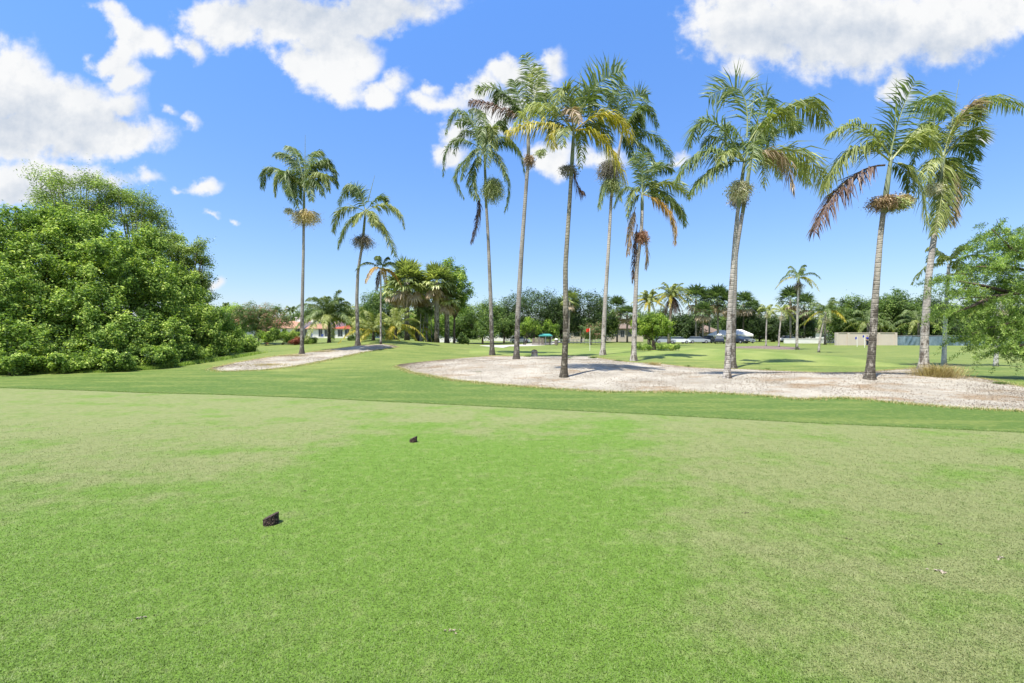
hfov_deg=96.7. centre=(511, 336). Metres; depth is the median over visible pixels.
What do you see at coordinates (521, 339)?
parked car
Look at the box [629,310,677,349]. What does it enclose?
broadleaf tree
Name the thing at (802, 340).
wall
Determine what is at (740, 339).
parked car
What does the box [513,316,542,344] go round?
broadleaf tree
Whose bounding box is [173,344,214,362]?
shrub
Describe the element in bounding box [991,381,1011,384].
weed
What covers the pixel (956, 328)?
broadleaf tree
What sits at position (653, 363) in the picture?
grass tuft
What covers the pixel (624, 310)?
fan palm
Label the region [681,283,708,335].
fan palm
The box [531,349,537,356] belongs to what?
tree stump
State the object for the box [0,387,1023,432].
mown edge
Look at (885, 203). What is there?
feather palm
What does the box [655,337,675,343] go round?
parked car
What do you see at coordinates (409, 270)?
fan palm
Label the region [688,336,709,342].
parked car
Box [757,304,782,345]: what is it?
feather palm
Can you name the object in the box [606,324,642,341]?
house
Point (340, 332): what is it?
door
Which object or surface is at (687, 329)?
broadleaf tree
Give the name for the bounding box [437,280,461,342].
fan palm
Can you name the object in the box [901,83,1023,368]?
feather palm
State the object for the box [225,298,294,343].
broadleaf tree
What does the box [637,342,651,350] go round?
shrub
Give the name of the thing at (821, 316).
coconut palm
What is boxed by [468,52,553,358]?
feather palm
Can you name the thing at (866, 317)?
coconut palm
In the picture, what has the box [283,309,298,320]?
broadleaf tree
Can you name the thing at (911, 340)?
fence
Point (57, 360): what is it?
shrub
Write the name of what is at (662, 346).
shrub
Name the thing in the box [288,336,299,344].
plant
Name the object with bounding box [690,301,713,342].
fan palm
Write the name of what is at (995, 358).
feather palm
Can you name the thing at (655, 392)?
dry fringe
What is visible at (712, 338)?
parked car
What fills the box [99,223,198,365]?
shrub
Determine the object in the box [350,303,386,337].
broadleaf tree
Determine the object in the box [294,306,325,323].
broadleaf tree
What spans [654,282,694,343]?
date palm
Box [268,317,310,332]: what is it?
house
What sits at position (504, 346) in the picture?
path
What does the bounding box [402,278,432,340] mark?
fan palm
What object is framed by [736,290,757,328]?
fan palm
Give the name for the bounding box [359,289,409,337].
broadleaf tree
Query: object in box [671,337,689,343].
parked car
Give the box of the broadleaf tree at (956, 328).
[930,303,980,336]
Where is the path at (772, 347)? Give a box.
[736,346,799,349]
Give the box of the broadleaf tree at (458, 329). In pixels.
[439,312,487,341]
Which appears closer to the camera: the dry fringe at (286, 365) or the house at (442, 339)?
the dry fringe at (286, 365)
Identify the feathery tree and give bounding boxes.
[16,158,123,280]
[95,179,182,317]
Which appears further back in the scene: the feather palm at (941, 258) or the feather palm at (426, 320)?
the feather palm at (426, 320)
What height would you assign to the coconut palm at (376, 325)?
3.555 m
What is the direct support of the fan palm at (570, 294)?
on the ground at (374, 375)
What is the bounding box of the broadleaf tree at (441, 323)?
[403,306,453,337]
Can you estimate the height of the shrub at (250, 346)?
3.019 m
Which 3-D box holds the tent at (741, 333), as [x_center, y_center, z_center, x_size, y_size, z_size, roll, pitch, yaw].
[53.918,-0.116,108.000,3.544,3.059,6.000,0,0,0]
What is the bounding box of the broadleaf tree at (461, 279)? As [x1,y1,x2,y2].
[433,256,477,343]
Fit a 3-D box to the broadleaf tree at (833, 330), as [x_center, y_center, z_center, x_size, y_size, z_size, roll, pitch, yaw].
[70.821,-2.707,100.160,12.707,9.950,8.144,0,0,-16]
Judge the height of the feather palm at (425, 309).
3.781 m
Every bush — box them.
[347,333,355,340]
[457,332,469,344]
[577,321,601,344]
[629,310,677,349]
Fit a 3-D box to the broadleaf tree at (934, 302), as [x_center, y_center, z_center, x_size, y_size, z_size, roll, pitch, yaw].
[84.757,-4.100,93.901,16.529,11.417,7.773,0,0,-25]
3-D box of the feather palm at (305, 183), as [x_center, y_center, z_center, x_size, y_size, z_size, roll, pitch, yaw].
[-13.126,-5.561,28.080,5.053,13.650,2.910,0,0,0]
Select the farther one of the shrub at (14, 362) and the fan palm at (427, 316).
the fan palm at (427, 316)
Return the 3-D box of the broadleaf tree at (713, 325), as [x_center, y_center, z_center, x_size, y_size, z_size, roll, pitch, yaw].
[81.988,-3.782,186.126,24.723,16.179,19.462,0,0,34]
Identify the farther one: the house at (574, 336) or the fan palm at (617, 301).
the house at (574, 336)
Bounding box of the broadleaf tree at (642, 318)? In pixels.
[628,307,660,338]
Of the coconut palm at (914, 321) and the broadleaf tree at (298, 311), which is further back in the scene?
the broadleaf tree at (298, 311)
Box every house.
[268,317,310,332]
[304,319,327,337]
[331,322,378,337]
[439,334,457,341]
[484,329,512,340]
[569,329,584,341]
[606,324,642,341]
[684,325,716,337]
[806,328,831,337]
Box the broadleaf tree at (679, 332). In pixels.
[671,310,682,336]
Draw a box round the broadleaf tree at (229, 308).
[218,302,249,333]
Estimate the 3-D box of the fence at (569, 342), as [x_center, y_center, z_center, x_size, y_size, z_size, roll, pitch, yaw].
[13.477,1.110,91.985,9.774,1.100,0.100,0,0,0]
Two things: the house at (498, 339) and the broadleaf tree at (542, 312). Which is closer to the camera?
the broadleaf tree at (542, 312)
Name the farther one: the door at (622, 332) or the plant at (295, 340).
the door at (622, 332)
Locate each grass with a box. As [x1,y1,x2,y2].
[0,350,267,374]
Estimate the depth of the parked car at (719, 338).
92.18 m
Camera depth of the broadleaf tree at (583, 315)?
100.42 m
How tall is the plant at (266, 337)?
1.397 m
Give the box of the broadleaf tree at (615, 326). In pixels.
[591,309,620,339]
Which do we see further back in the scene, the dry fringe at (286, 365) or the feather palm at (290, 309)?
the feather palm at (290, 309)
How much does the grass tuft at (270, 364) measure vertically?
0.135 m
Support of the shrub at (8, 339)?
on the ground at (374, 375)
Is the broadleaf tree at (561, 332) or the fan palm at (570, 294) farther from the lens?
the broadleaf tree at (561, 332)
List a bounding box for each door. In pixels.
[318,329,322,335]
[338,330,342,335]
[620,330,624,336]
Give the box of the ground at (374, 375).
[0,337,1023,432]
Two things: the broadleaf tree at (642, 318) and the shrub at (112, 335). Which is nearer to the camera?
the shrub at (112, 335)
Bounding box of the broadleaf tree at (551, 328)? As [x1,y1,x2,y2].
[543,319,560,344]
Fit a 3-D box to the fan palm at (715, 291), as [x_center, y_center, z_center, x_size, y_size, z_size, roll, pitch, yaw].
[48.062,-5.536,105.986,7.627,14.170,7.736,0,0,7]
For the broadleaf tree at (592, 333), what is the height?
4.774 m
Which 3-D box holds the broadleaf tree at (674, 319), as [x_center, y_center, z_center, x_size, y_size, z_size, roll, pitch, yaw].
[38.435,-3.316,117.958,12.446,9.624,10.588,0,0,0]
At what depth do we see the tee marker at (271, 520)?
3.81 m
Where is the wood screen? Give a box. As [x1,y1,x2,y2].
[532,338,543,344]
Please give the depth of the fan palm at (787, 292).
103.35 m
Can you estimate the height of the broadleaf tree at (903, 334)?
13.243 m
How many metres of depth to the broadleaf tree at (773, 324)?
110.94 m
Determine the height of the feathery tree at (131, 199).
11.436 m
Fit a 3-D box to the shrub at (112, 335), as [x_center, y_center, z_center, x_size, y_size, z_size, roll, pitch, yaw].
[-20.906,-2.519,22.488,8.942,9.222,4.803,0,0,44]
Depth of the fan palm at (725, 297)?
103.52 m
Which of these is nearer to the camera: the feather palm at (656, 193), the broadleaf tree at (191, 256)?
the feather palm at (656, 193)
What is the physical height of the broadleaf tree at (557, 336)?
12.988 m
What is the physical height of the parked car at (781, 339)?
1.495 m
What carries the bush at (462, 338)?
on the ground at (374, 375)
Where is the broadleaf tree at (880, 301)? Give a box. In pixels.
[859,293,901,332]
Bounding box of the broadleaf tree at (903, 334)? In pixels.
[890,330,936,336]
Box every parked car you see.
[510,336,529,342]
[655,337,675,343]
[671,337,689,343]
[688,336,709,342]
[704,336,714,342]
[715,336,724,343]
[736,336,749,342]
[737,336,754,342]
[780,336,794,341]
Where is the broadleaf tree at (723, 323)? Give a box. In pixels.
[716,307,751,329]
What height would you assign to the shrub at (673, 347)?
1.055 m
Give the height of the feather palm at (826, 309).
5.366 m
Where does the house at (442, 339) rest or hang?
on the ground at (374, 375)
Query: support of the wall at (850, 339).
on the ground at (374, 375)
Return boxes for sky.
[0,0,1023,336]
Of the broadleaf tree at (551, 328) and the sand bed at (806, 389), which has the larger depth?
the broadleaf tree at (551, 328)
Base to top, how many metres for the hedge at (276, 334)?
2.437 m
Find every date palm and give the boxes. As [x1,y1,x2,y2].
[631,289,667,344]
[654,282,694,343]
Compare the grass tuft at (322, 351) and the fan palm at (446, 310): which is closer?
the grass tuft at (322, 351)
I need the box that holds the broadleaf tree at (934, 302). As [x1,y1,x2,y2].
[894,290,943,335]
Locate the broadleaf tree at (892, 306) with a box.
[878,287,934,335]
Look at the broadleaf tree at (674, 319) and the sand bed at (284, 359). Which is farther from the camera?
the broadleaf tree at (674, 319)
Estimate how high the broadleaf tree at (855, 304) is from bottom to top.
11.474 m
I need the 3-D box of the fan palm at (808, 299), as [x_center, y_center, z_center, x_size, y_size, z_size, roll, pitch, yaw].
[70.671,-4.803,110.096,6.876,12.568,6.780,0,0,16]
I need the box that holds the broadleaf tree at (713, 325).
[679,312,725,339]
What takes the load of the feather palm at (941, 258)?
on the ground at (374, 375)
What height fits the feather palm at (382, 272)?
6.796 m
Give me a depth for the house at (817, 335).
150.00 m
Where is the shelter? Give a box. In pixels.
[539,334,551,344]
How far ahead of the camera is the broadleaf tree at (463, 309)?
98.39 m
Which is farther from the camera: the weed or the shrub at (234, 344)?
the shrub at (234, 344)
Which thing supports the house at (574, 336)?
on the ground at (374, 375)
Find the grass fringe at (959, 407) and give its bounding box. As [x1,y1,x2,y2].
[204,347,1023,412]
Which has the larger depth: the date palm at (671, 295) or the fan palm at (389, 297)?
the date palm at (671, 295)
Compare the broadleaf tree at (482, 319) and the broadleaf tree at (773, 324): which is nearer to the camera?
the broadleaf tree at (482, 319)
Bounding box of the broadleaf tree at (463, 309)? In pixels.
[450,304,471,338]
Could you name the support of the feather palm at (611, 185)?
on the ground at (374, 375)
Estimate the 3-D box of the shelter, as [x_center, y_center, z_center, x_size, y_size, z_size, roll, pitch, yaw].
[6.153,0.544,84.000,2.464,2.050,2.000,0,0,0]
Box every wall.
[783,338,833,342]
[834,333,896,344]
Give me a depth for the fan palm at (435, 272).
43.52 m
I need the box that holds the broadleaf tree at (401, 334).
[384,319,403,338]
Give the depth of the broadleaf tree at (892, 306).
91.77 m
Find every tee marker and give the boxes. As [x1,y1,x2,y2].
[263,511,278,526]
[409,436,416,442]
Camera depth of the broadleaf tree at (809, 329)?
110.78 m
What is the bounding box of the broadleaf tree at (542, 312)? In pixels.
[497,287,562,342]
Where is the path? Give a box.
[480,341,559,347]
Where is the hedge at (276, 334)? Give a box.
[255,327,317,344]
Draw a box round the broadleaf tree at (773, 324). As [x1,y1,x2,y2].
[760,313,791,341]
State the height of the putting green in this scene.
0.708 m
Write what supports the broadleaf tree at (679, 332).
on the ground at (374, 375)
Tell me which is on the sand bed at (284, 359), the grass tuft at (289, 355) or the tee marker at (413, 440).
the grass tuft at (289, 355)
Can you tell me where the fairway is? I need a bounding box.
[0,388,1023,682]
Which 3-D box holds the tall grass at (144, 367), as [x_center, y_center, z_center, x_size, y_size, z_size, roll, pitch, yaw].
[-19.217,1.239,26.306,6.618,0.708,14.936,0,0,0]
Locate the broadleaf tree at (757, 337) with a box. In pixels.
[749,314,778,339]
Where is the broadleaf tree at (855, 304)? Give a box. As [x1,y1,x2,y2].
[829,292,878,332]
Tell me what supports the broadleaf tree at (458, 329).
on the ground at (374, 375)
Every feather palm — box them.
[258,145,339,353]
[283,306,297,319]
[330,176,405,345]
[356,256,401,343]
[410,307,432,340]
[412,306,433,341]
[415,306,433,341]
[428,307,439,341]
[442,104,524,354]
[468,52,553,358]
[502,52,636,377]
[594,81,675,354]
[612,146,691,360]
[673,57,834,378]
[716,77,811,368]
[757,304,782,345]
[766,304,795,346]
[775,265,819,349]
[804,299,847,351]
[805,74,959,379]
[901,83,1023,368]
[910,245,991,365]
[964,286,1012,365]
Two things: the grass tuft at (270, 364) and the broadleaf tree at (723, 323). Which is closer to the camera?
the grass tuft at (270, 364)
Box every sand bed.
[218,344,393,370]
[401,356,1023,410]
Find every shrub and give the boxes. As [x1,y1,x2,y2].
[0,200,104,353]
[0,207,64,373]
[0,346,47,375]
[24,200,161,367]
[29,339,90,373]
[70,345,138,371]
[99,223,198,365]
[118,342,185,366]
[152,260,235,358]
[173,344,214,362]
[212,308,246,355]
[229,325,264,352]
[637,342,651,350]
[655,342,669,350]
[667,344,679,350]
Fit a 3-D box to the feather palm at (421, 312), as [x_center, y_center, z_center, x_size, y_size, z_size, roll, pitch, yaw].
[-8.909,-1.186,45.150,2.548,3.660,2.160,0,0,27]
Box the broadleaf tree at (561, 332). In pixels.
[541,295,578,341]
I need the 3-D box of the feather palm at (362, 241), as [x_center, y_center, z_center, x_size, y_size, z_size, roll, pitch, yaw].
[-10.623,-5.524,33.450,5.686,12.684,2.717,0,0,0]
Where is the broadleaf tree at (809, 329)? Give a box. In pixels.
[781,305,820,337]
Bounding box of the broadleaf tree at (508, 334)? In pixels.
[494,304,521,342]
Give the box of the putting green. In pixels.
[469,348,916,366]
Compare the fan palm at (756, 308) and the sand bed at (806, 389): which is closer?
the sand bed at (806, 389)
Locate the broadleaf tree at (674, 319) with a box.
[638,306,684,340]
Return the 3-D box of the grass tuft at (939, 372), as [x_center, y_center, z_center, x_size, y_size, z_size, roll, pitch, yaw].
[13.959,1.094,14.812,2.571,0.540,2.095,0,0,0]
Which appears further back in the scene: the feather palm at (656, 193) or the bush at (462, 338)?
the bush at (462, 338)
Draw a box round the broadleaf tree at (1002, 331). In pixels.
[914,217,1023,375]
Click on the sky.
(188, 101)
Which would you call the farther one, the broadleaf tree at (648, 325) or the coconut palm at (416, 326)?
the broadleaf tree at (648, 325)
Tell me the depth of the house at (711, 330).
122.57 m
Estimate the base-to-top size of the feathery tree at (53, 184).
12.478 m
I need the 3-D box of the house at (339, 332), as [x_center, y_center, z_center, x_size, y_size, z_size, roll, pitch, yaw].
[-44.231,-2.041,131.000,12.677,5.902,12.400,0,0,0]
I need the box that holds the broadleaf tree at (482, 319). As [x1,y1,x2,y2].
[451,297,515,343]
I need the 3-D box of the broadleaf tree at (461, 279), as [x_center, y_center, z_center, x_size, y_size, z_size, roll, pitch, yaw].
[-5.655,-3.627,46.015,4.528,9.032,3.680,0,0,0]
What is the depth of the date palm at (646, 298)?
79.47 m
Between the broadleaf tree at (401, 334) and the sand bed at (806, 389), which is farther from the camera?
the broadleaf tree at (401, 334)
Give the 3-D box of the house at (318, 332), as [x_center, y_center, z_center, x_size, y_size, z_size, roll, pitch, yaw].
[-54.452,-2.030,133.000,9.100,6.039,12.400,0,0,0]
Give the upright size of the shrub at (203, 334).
6.293 m
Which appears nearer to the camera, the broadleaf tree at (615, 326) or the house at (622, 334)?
the broadleaf tree at (615, 326)
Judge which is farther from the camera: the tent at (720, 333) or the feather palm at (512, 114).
the tent at (720, 333)
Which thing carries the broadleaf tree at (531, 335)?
on the ground at (374, 375)
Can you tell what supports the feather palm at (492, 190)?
on the ground at (374, 375)
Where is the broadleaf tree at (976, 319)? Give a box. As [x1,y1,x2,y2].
[957,306,998,334]
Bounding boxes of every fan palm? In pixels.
[379,275,403,338]
[384,253,431,339]
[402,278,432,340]
[413,283,433,341]
[418,260,456,342]
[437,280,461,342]
[560,290,579,341]
[608,295,627,341]
[613,305,639,342]
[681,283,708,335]
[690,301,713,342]
[697,287,720,333]
[703,283,728,342]
[714,291,742,319]
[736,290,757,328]
[744,299,759,337]
[751,306,771,341]
[775,285,806,337]
[792,291,818,337]
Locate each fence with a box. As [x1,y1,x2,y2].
[554,339,600,343]
[897,336,1014,345]
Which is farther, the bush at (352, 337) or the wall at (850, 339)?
the wall at (850, 339)
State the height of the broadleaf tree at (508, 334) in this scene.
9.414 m
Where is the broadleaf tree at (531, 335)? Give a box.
[514,313,549,338]
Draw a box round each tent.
[707,330,725,342]
[736,330,752,338]
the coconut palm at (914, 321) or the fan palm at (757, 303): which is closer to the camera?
the coconut palm at (914, 321)
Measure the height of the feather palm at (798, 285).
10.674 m
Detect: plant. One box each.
[261,333,274,345]
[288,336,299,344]
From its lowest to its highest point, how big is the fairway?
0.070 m
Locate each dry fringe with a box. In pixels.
[199,344,397,371]
[392,355,1023,411]
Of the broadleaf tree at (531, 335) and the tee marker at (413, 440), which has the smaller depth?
the tee marker at (413, 440)
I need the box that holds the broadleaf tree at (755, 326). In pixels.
[736,313,768,340]
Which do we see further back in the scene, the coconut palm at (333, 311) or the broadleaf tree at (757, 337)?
the broadleaf tree at (757, 337)
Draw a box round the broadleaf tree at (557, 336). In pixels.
[543,328,590,338]
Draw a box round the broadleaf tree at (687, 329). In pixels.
[671,310,714,338]
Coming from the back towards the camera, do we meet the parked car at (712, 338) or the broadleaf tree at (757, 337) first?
the broadleaf tree at (757, 337)
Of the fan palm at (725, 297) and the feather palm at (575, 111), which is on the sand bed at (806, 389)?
the feather palm at (575, 111)
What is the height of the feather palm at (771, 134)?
13.497 m
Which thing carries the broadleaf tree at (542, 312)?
on the ground at (374, 375)
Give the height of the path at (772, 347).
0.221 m
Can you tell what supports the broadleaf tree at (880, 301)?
on the ground at (374, 375)
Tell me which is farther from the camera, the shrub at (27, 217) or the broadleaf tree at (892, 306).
the broadleaf tree at (892, 306)
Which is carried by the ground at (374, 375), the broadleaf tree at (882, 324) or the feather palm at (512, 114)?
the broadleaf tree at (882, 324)
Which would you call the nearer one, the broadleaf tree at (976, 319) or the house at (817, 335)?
the broadleaf tree at (976, 319)
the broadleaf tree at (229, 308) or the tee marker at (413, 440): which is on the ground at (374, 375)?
the broadleaf tree at (229, 308)
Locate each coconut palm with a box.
[288,289,364,342]
[335,306,372,334]
[338,311,399,343]
[366,307,426,340]
[397,314,433,341]
[792,297,862,344]
[838,309,899,332]
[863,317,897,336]
[887,308,949,336]
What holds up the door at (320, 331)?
in the house at (318, 332)
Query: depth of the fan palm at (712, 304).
111.81 m
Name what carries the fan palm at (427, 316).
on the ground at (374, 375)
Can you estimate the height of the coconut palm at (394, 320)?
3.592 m
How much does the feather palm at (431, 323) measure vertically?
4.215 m
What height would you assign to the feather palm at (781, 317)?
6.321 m
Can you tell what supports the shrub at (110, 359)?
on the ground at (374, 375)
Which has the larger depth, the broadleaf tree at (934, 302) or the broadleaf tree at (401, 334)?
the broadleaf tree at (401, 334)
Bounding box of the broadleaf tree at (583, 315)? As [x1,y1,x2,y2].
[547,287,614,341]
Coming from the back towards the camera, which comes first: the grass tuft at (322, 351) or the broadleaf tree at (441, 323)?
the broadleaf tree at (441, 323)
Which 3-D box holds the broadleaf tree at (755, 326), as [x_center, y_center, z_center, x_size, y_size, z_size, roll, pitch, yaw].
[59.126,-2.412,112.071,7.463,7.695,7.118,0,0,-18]
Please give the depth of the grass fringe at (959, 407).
13.36 m
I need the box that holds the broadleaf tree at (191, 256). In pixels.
[152,228,228,340]
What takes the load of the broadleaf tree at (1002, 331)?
on the ground at (374, 375)
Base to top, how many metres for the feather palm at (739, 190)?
10.892 m
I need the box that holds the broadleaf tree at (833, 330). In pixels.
[815,304,852,343]
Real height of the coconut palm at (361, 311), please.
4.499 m
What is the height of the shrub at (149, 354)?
1.306 m
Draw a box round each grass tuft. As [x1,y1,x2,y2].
[238,363,308,366]
[267,354,323,356]
[306,350,339,352]
[643,362,666,364]
[899,362,978,378]

